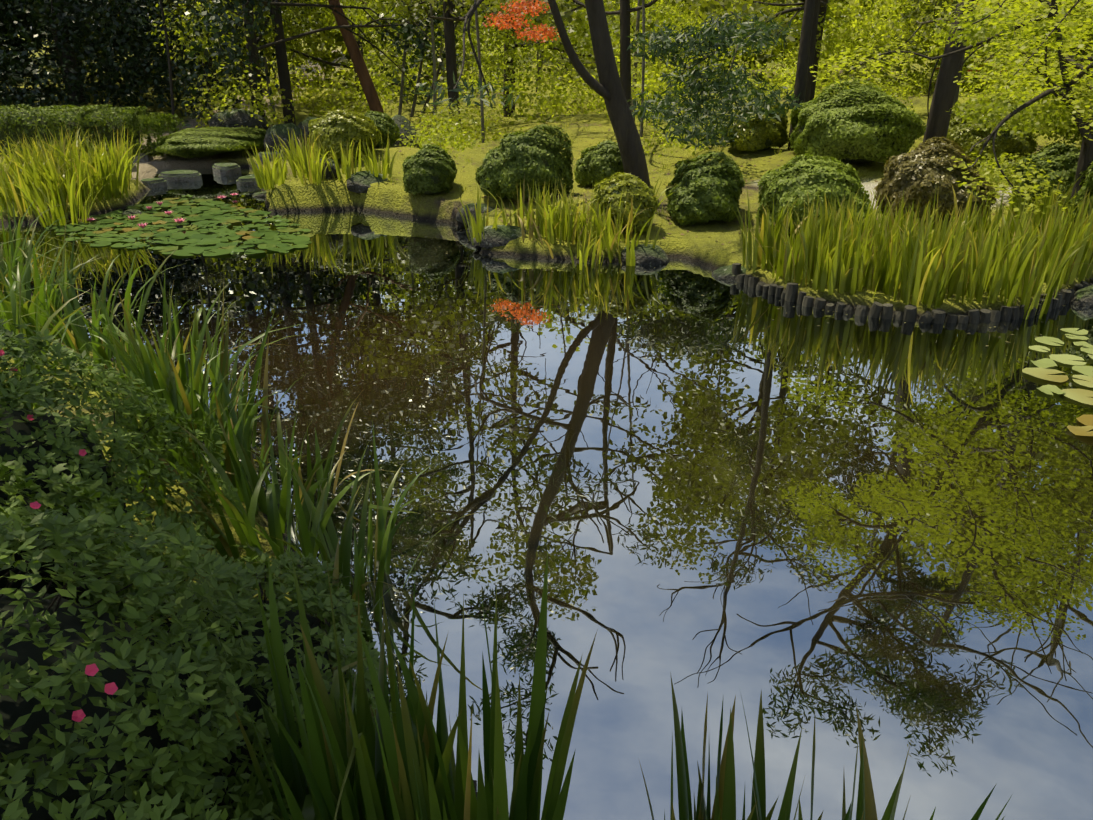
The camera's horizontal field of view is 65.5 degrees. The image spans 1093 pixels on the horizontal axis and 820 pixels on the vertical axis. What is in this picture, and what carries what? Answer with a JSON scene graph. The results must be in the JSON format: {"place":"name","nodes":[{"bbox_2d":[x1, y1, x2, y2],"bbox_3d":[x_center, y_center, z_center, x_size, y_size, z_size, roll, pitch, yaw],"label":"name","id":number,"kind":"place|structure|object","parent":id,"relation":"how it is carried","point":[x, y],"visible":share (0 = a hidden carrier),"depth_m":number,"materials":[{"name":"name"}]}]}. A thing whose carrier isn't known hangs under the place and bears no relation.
{"place":"outdoors","nodes":[
{"label":"outdoors","id":0,"kind":"place"},
{"bbox_2d":[0,121,149,227],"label":"iris hedge bank","id":1,"kind":"structure","parent":0,"point":[52,174],"depth_m":11.08,"materials":[{"name":"plant"}]},
{"bbox_2d":[165,0,483,103],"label":"tree","id":2,"kind":"object","parent":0,"point":[359,43],"depth_m":21.84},
{"bbox_2d":[146,0,584,67],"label":"tree foliage","id":3,"kind":"object","parent":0,"point":[271,35],"visible":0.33,"depth_m":17.99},
{"bbox_2d":[242,0,496,116],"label":"tree","id":4,"kind":"object","parent":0,"point":[254,48],"visible":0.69,"depth_m":17.28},
{"bbox_2d":[181,52,603,127],"bbox_3d":[-4.623,-7.784,21.232,12.737,2.176,10.818,0,24,1],"label":"foliage","id":5,"kind":"object","parent":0,"point":[247,95],"visible":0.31,"depth_m":19.86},
{"bbox_2d":[389,0,427,21],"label":"tree leaves","id":6,"kind":"object","parent":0,"point":[404,4],"visible":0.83,"depth_m":15.76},
{"bbox_2d":[149,0,723,79],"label":"tree foliage","id":7,"kind":"object","parent":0,"point":[360,15],"visible":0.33,"depth_m":18.47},
{"bbox_2d":[420,0,489,130],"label":"tree","id":8,"kind":"object","parent":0,"point":[448,18],"visible":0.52,"depth_m":17.47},
{"bbox_2d":[403,0,662,116],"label":"tree","id":9,"kind":"object","parent":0,"point":[505,79],"depth_m":19.72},
{"bbox_2d":[0,167,1092,819],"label":"pond water","id":10,"kind":"structure","parent":0,"point":[720,491],"depth_m":4.44,"materials":[{"name":"liquid"}]},
{"bbox_2d":[44,194,313,255],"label":"lily pads","id":11,"kind":"object","parent":10,"relation":"on","point":[270,239],"visible":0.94,"depth_m":10.35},
{"bbox_2d":[3,160,1083,503],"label":"dead iris blades","id":12,"kind":"object","parent":10,"relation":"on","point":[521,224],"visible":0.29,"depth_m":7.57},
{"bbox_2d":[41,169,1080,465],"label":"floating leaves","id":13,"kind":"object","parent":10,"relation":"on","point":[553,271],"visible":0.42,"depth_m":7.46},
{"bbox_2d":[1022,328,1092,435],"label":"lily pads","id":14,"kind":"object","parent":10,"relation":"on","point":[1043,371],"visible":0.88,"depth_m":6.05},
{"bbox_2d":[0,32,1092,813],"bbox_3d":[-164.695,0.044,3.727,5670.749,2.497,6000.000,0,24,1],"label":"garden ground","id":15,"kind":"structure","parent":0,"point":[704,248],"depth_m":11.55,"materials":[{"name":"plant"}]},
{"bbox_2d":[0,404,126,602],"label":"azalea bush","id":16,"kind":"object","parent":15,"relation":"on","point":[24,428],"visible":0.15,"depth_m":3.04,"materials":[{"name":"green"}]},
{"bbox_2d":[0,104,184,160],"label":"clipped hedge","id":17,"kind":"object","parent":15,"relation":"on","point":[135,116],"depth_m":14.81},
{"bbox_2d":[0,588,185,819],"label":"azalea bush","id":18,"kind":"object","parent":15,"relation":"on","point":[12,711],"visible":0.25,"depth_m":2.02,"materials":[{"name":"plant"}]},
{"bbox_2d":[85,663,98,675],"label":"pink flower","id":19,"kind":"object","parent":18,"relation":"attached to","point":[92,670],"visible":0.96,"depth_m":1.73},
{"bbox_2d":[0,0,245,116],"bbox_3d":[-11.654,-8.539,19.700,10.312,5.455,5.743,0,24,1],"label":"dark foliage","id":20,"kind":"object","parent":15,"relation":"on","point":[122,46],"visible":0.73,"depth_m":18.91,"materials":[{"name":"plant"}]},
{"bbox_2d":[0,193,304,505],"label":"iris","id":21,"kind":"object","parent":15,"relation":"on","point":[139,359],"visible":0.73,"depth_m":5.22,"materials":[{"name":"plant"}]},
{"bbox_2d":[141,178,167,188],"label":"stepping stone","id":22,"kind":"object","parent":15,"relation":"on","point":[150,183],"visible":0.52,"depth_m":13.24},
{"bbox_2d":[21,0,327,132],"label":"tree","id":23,"kind":"object","parent":15,"relation":"on","point":[186,92],"depth_m":17.54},
{"bbox_2d":[23,0,325,126],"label":"tree","id":24,"kind":"object","parent":15,"relation":"on","point":[221,25],"visible":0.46,"depth_m":15.73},
{"bbox_2d":[158,170,201,181],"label":"stepping stone","id":25,"kind":"object","parent":15,"relation":"on","point":[182,176],"visible":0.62,"depth_m":13.78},
{"bbox_2d":[0,319,392,819],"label":"azalea bush","id":26,"kind":"object","parent":15,"relation":"on","point":[74,531],"depth_m":2.15,"materials":[{"name":"plant"}]},
{"bbox_2d":[72,709,85,721],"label":"pink flower","id":27,"kind":"object","parent":26,"relation":"on","point":[78,715],"visible":0.96,"depth_m":1.76,"materials":[{"name":"pink plant"}]},
{"bbox_2d":[155,127,265,158],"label":"clipped shrub","id":28,"kind":"object","parent":15,"relation":"on","point":[175,145],"visible":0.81,"depth_m":15.05,"materials":[{"name":"green plant"}]},
{"bbox_2d":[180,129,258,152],"bbox_3d":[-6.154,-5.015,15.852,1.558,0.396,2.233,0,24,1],"label":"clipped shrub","id":29,"kind":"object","parent":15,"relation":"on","point":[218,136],"visible":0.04,"depth_m":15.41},
{"bbox_2d":[212,163,240,175],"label":"stepping stone","id":30,"kind":"object","parent":15,"relation":"on","point":[225,169],"visible":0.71,"depth_m":14.39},
{"bbox_2d":[145,600,332,819],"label":"azalea bush","id":31,"kind":"object","parent":15,"relation":"on","point":[253,703],"visible":0.1,"depth_m":2.53,"materials":[{"name":"green"}]},
{"bbox_2d":[209,109,269,130],"bbox_3d":[-6.121,-5.661,16.915,1.127,0.632,0.656,0,24,1],"label":"garden rock","id":32,"kind":"object","parent":15,"relation":"on","point":[239,117],"visible":0.54,"depth_m":16.67,"materials":[{"name":"stone"}]},
{"bbox_2d":[236,174,260,185],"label":"stepping stone","id":33,"kind":"object","parent":15,"relation":"on","point":[248,180],"visible":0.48,"depth_m":13.44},
{"bbox_2d":[263,123,307,151],"bbox_3d":[-4.827,-5.019,15.783,0.814,0.579,0.866,0,24,1],"label":"garden rock","id":34,"kind":"object","parent":15,"relation":"on","point":[281,130],"visible":0.48,"depth_m":15.46,"materials":[{"name":"stone"}]},
{"bbox_2d":[298,117,316,136],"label":"garden rock","id":35,"kind":"object","parent":15,"relation":"on","point":[303,124],"visible":0.1,"depth_m":16.39,"materials":[{"name":"stone"}]},
{"bbox_2d":[133,337,483,651],"bbox_3d":[-1.366,0.288,3.905,1.353,0.794,2.348,-21,31,-38],"label":"iris","id":36,"kind":"object","parent":15,"relation":"on","point":[243,524],"visible":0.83,"depth_m":3.75,"materials":[{"name":"plant"}]},
{"bbox_2d":[244,126,403,189],"bbox_3d":[-3.031,-3.509,11.764,2.146,0.789,1.479,0,24,1],"label":"iris islet","id":37,"kind":"object","parent":15,"relation":"on","point":[303,159],"visible":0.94,"depth_m":11.59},
{"bbox_2d":[315,157,336,178],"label":"garden rock","id":38,"kind":"object","parent":15,"relation":"on","point":[328,175],"visible":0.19,"depth_m":11.65,"materials":[{"name":"stone"}]},
{"bbox_2d":[156,0,501,105],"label":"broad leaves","id":39,"kind":"object","parent":15,"relation":"on","point":[396,55],"visible":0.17,"depth_m":20.59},
{"bbox_2d":[318,117,366,159],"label":"clipped shrub","id":40,"kind":"object","parent":15,"relation":"on","point":[355,144],"visible":0.1,"depth_m":12.17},
{"bbox_2d":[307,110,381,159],"bbox_3d":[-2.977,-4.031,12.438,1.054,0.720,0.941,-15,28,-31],"label":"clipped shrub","id":41,"kind":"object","parent":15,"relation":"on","point":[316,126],"visible":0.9,"depth_m":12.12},
{"bbox_2d":[328,0,383,112],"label":"red pine","id":42,"kind":"object","parent":15,"relation":"on","point":[366,82],"visible":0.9,"depth_m":18.58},
{"bbox_2d":[362,110,399,147],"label":"clipped shrub","id":43,"kind":"object","parent":15,"relation":"on","point":[388,120],"visible":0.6,"depth_m":12.97,"materials":[{"name":"green plant"}]},
{"bbox_2d":[392,115,420,148],"bbox_3d":[-2.577,-4.750,14.824,0.793,0.763,0.654,0,24,1],"label":"garden rock","id":44,"kind":"object","parent":15,"relation":"on","point":[399,120],"visible":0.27,"depth_m":14.59,"materials":[{"name":"stone"}]},
{"bbox_2d":[231,537,597,819],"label":"iris","id":45,"kind":"object","parent":15,"relation":"on","point":[359,768],"visible":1,"depth_m":2.06,"materials":[{"name":"plant"}]},
{"bbox_2d":[398,0,458,139],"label":"thin tree","id":46,"kind":"object","parent":15,"relation":"on","point":[435,78],"visible":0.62,"depth_m":18.86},
{"bbox_2d":[402,144,456,194],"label":"clipped shrub","id":47,"kind":"object","parent":15,"relation":"on","point":[417,182],"visible":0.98,"depth_m":10.85,"materials":[{"name":"green plant"}]},
{"bbox_2d":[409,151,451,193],"bbox_3d":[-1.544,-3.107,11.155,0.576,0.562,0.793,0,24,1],"label":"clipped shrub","id":48,"kind":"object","parent":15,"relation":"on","point":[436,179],"visible":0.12,"depth_m":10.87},
{"bbox_2d":[232,0,644,142],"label":"tree trunks","id":49,"kind":"object","parent":15,"relation":"on","point":[539,57],"visible":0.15,"depth_m":15.32,"materials":[{"name":"brown plant"}]},
{"bbox_2d":[183,28,704,129],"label":"shrubs","id":50,"kind":"object","parent":15,"relation":"on","point":[542,102],"visible":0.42,"depth_m":17.98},
{"bbox_2d":[377,0,530,104],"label":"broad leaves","id":51,"kind":"object","parent":15,"relation":"on","point":[410,31],"visible":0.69,"depth_m":18.06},
{"bbox_2d":[413,96,512,148],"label":"tree foliage","id":52,"kind":"object","parent":15,"relation":"on","point":[463,124],"visible":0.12,"depth_m":15.07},
{"bbox_2d":[416,71,519,109],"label":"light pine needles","id":53,"kind":"object","parent":15,"relation":"on","point":[467,97],"visible":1,"depth_m":9.32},
{"bbox_2d":[456,203,493,224],"bbox_3d":[-0.829,-2.436,10.545,0.624,0.275,0.376,12,27,24],"label":"shore rock","id":54,"kind":"object","parent":15,"relation":"on","point":[471,206],"visible":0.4,"depth_m":10.44,"materials":[{"name":"stone"}]},
{"bbox_2d":[471,225,525,248],"bbox_3d":[-0.491,-1.945,9.513,0.696,0.252,0.617,0,24,1],"label":"shore rock","id":55,"kind":"object","parent":15,"relation":"on","point":[502,235],"visible":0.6,"depth_m":9.30,"materials":[{"name":"stone"}]},
{"bbox_2d":[403,0,608,34],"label":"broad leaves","id":56,"kind":"object","parent":15,"relation":"on","point":[497,5],"visible":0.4,"depth_m":16.02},
{"bbox_2d":[475,124,573,200],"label":"clipped shrub","id":57,"kind":"object","parent":15,"relation":"on","point":[508,172],"visible":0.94,"depth_m":10.40,"materials":[{"name":"green plant"}]},
{"bbox_2d":[370,0,682,95],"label":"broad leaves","id":58,"kind":"object","parent":15,"relation":"on","point":[396,11],"visible":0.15,"depth_m":18.07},
{"bbox_2d":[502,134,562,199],"bbox_3d":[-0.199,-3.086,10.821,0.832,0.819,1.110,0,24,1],"label":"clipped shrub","id":59,"kind":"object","parent":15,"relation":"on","point":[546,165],"visible":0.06,"depth_m":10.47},
{"bbox_2d":[3,116,1074,296],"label":"moss leaf litter","id":60,"kind":"object","parent":15,"relation":"on","point":[590,187],"visible":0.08,"depth_m":12.42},
{"bbox_2d":[453,0,649,186],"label":"tree","id":61,"kind":"object","parent":15,"relation":"on","point":[608,88],"visible":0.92,"depth_m":10.67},
{"bbox_2d":[28,0,1089,85],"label":"tree foliage","id":62,"kind":"object","parent":15,"relation":"on","point":[339,38],"visible":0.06,"depth_m":26.40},
{"bbox_2d":[457,174,671,269],"bbox_3d":[0.203,-2.033,9.044,2.499,0.846,1.570,0,24,1],"label":"iris","id":63,"kind":"object","parent":15,"relation":"on","point":[571,225],"visible":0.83,"depth_m":9.05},
{"bbox_2d":[573,139,623,185],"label":"clipped shrub","id":64,"kind":"object","parent":15,"relation":"on","point":[585,176],"visible":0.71,"depth_m":11.56,"materials":[{"name":"green plant"}]},
{"bbox_2d":[191,125,1036,287],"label":"moss grass tufts","id":65,"kind":"object","parent":15,"relation":"on","point":[243,155],"visible":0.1,"depth_m":12.57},
{"bbox_2d":[465,0,774,35],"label":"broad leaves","id":66,"kind":"object","parent":15,"relation":"on","point":[569,15],"visible":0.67,"depth_m":13.09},
{"bbox_2d":[482,0,559,42],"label":"red foliage","id":67,"kind":"object","parent":66,"relation":"attached to","point":[515,6],"visible":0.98,"depth_m":13.54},
{"bbox_2d":[587,172,657,232],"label":"clipped shrub","id":68,"kind":"object","parent":15,"relation":"on","point":[648,194],"visible":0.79,"depth_m":9.16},
{"bbox_2d":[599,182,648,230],"bbox_3d":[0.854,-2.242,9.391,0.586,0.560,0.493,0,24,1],"label":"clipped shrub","id":69,"kind":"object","parent":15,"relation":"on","point":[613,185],"visible":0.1,"depth_m":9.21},
{"bbox_2d":[621,244,669,264],"bbox_3d":[1.014,-1.649,9.071,0.592,0.232,0.462,0,24,1],"label":"shore rock","id":70,"kind":"object","parent":15,"relation":"on","point":[648,254],"visible":0.69,"depth_m":8.90,"materials":[{"name":"stone"}]},
{"bbox_2d":[557,0,758,127],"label":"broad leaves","id":71,"kind":"object","parent":15,"relation":"on","point":[610,7],"visible":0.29,"depth_m":15.43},
{"bbox_2d":[665,151,744,225],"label":"clipped shrub","id":72,"kind":"object","parent":15,"relation":"on","point":[703,197],"visible":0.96,"depth_m":9.43,"materials":[{"name":"green plant"}]},
{"bbox_2d":[627,9,803,150],"bbox_3d":[2.440,-4.669,12.203,2.679,1.961,2.356,0,24,1],"label":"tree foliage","id":73,"kind":"object","parent":15,"relation":"on","point":[692,109],"visible":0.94,"depth_m":12.22,"materials":[{"name":"plant"}]},
{"bbox_2d":[627,22,744,71],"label":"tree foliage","id":74,"kind":"object","parent":73,"relation":"attached to","point":[672,50],"visible":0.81,"depth_m":11.49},
{"bbox_2d":[394,97,1041,157],"bbox_3d":[4.361,-5.248,16.830,14.074,1.892,7.506,0,24,1],"label":"tree foliage","id":75,"kind":"object","parent":15,"relation":"on","point":[422,140],"visible":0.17,"depth_m":14.28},
{"bbox_2d":[712,265,745,280],"bbox_3d":[1.870,-1.360,8.460,0.446,0.164,0.360,0,24,1],"label":"shore rock","id":76,"kind":"object","parent":15,"relation":"on","point":[723,273],"visible":0.4,"depth_m":8.36,"materials":[{"name":"stone"}]},
{"bbox_2d":[663,0,837,57],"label":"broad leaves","id":77,"kind":"object","parent":15,"relation":"on","point":[783,25],"visible":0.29,"depth_m":15.95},
{"bbox_2d":[722,101,788,151],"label":"clipped shrub","id":78,"kind":"object","parent":15,"relation":"on","point":[765,131],"visible":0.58,"depth_m":12.64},
{"bbox_2d":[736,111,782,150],"bbox_3d":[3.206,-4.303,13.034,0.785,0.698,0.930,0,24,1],"label":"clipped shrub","id":79,"kind":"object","parent":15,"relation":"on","point":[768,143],"visible":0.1,"depth_m":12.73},
{"bbox_2d":[788,0,814,149],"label":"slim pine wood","id":80,"kind":"object","parent":15,"relation":"on","point":[803,55],"visible":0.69,"depth_m":12.59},
{"bbox_2d":[769,166,845,234],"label":"clipped shrub","id":81,"kind":"object","parent":15,"relation":"on","point":[800,193],"visible":0.06,"depth_m":8.82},
{"bbox_2d":[755,153,871,237],"bbox_3d":[2.866,-2.312,9.147,1.200,0.868,1.479,0,24,1],"label":"clipped shrub","id":82,"kind":"object","parent":15,"relation":"on","point":[844,173],"visible":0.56,"depth_m":8.74,"materials":[{"name":"green plant"}]},
{"bbox_2d":[639,672,1012,819],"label":"iris","id":83,"kind":"object","parent":15,"relation":"on","point":[724,806],"visible":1,"depth_m":2.07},
{"bbox_2d":[588,0,1080,126],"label":"tree foliage","id":84,"kind":"object","parent":15,"relation":"on","point":[878,25],"visible":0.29,"depth_m":17.69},
{"bbox_2d":[795,94,904,162],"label":"clipped shrub","id":85,"kind":"object","parent":15,"relation":"on","point":[843,160],"visible":0.15,"depth_m":11.50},
{"bbox_2d":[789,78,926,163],"bbox_3d":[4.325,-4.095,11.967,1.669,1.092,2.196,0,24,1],"label":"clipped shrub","id":86,"kind":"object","parent":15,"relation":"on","point":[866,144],"visible":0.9,"depth_m":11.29,"materials":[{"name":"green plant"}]},
{"bbox_2d":[716,0,1063,99],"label":"foliage","id":87,"kind":"object","parent":15,"relation":"on","point":[846,38],"visible":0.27,"depth_m":17.42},
{"bbox_2d":[732,263,1092,323],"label":"log edging","id":88,"kind":"object","parent":15,"relation":"on","point":[789,293],"visible":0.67,"depth_m":7.26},
{"bbox_2d":[733,166,1092,319],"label":"iris leaves","id":89,"kind":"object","parent":15,"relation":"on","point":[916,270],"depth_m":7.48,"materials":[{"name":"plant"}]},
{"bbox_2d":[886,149,967,221],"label":"clipped shrub","id":90,"kind":"object","parent":15,"relation":"on","point":[936,153],"visible":0.04,"depth_m":9.46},
{"bbox_2d":[875,137,997,226],"bbox_3d":[4.425,-2.636,9.740,1.237,0.939,1.348,0,24,1],"label":"clipped shrub","id":91,"kind":"object","parent":15,"relation":"on","point":[947,182],"visible":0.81,"depth_m":9.34,"materials":[{"name":"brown plant"}]},
{"bbox_2d":[922,0,978,142],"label":"trunk","id":92,"kind":"object","parent":15,"relation":"on","point":[938,120],"visible":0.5,"depth_m":11.87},
{"bbox_2d":[822,0,1092,89],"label":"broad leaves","id":93,"kind":"object","parent":15,"relation":"on","point":[916,13],"visible":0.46,"depth_m":16.76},
{"bbox_2d":[956,177,984,214],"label":"clipped shrub","id":94,"kind":"object","parent":15,"relation":"on","point":[977,195],"visible":0.02,"depth_m":9.32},
{"bbox_2d":[849,0,1092,220],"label":"maple","id":95,"kind":"object","parent":15,"relation":"on","point":[1085,156],"depth_m":8.58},
{"bbox_2d":[810,0,1092,216],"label":"light maple leaves","id":96,"kind":"object","parent":95,"relation":"attached to","point":[1026,88],"visible":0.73,"depth_m":8.09,"materials":[{"name":"plant"}]},
{"bbox_2d":[923,98,1037,165],"bbox_3d":[6.812,-4.394,13.345,1.634,0.936,1.987,0,24,1],"label":"clipped shrub","id":97,"kind":"object","parent":15,"relation":"on","point":[1018,143],"visible":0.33,"depth_m":12.69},
{"bbox_2d":[930,5,1092,187],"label":"tree foliage","id":98,"kind":"object","parent":15,"relation":"on","point":[1024,123],"visible":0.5,"depth_m":8.81,"materials":[{"name":"green plant"}]},
{"bbox_2d":[962,37,1092,78],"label":"light maple leaves","id":99,"kind":"object","parent":15,"relation":"on","point":[976,63],"visible":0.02,"depth_m":16.63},
{"bbox_2d":[972,2,1092,190],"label":"tree foliage","id":100,"kind":"object","parent":15,"relation":"on","point":[1018,158],"visible":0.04,"depth_m":10.21,"materials":[{"name":"green plant"}]},
{"bbox_2d":[1009,142,1079,213],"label":"clipped shrub","id":101,"kind":"object","parent":15,"relation":"on","point":[1054,149],"visible":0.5,"depth_m":9.33,"materials":[{"name":"green plant"}]},
{"bbox_2d":[1066,161,1092,231],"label":"clipped shrub","id":102,"kind":"object","parent":15,"relation":"on","point":[1086,185],"visible":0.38,"depth_m":8.79,"materials":[{"name":"green plant"}]},
{"bbox_2d":[1070,285,1092,306],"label":"garden rock","id":103,"kind":"object","parent":15,"relation":"on","point":[1082,297],"visible":0.65,"depth_m":7.54,"materials":[{"name":"stone"}]},
{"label":"shore rock","id":104,"kind":"object","parent":15,"relation":"on","visible":0},
{"bbox_2d":[346,171,387,192],"bbox_3d":[-2.453,-3.165,11.758,0.671,0.272,0.648,0,24,1],"label":"shore rock","id":105,"kind":"object","parent":104,"relation":"on","point":[359,182],"visible":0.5,"depth_m":11.55,"materials":[{"name":"stone"}]},
{"bbox_2d":[27,0,1087,89],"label":"tree foliage","id":106,"kind":"object","parent":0,"point":[456,48],"depth_m":25.94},
{"bbox_2d":[286,0,949,88],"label":"foliage","id":107,"kind":"object","parent":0,"point":[327,20],"visible":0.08,"depth_m":24.71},
{"bbox_2d":[534,0,741,112],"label":"tree","id":108,"kind":"object","parent":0,"point":[625,11],"visible":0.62,"depth_m":14.62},
{"bbox_2d":[284,0,1068,91],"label":"light foliage","id":109,"kind":"object","parent":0,"point":[339,43],"visible":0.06,"depth_m":23.91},
{"bbox_2d":[582,0,819,101],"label":"tree","id":110,"kind":"object","parent":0,"point":[812,46],"visible":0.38,"depth_m":15.76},
{"bbox_2d":[484,0,1011,88],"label":"maple foliage","id":111,"kind":"object","parent":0,"point":[884,77],"visible":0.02,"depth_m":24.82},
{"bbox_2d":[518,0,1000,90],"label":"maple foliage","id":112,"kind":"object","parent":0,"point":[864,3],"visible":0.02,"depth_m":24.87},
{"bbox_2d":[690,0,831,99],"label":"tree","id":113,"kind":"object","parent":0,"point":[824,3],"depth_m":17.06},
{"bbox_2d":[826,1,1092,106],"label":"tree","id":114,"kind":"object","parent":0,"point":[958,86],"depth_m":15.28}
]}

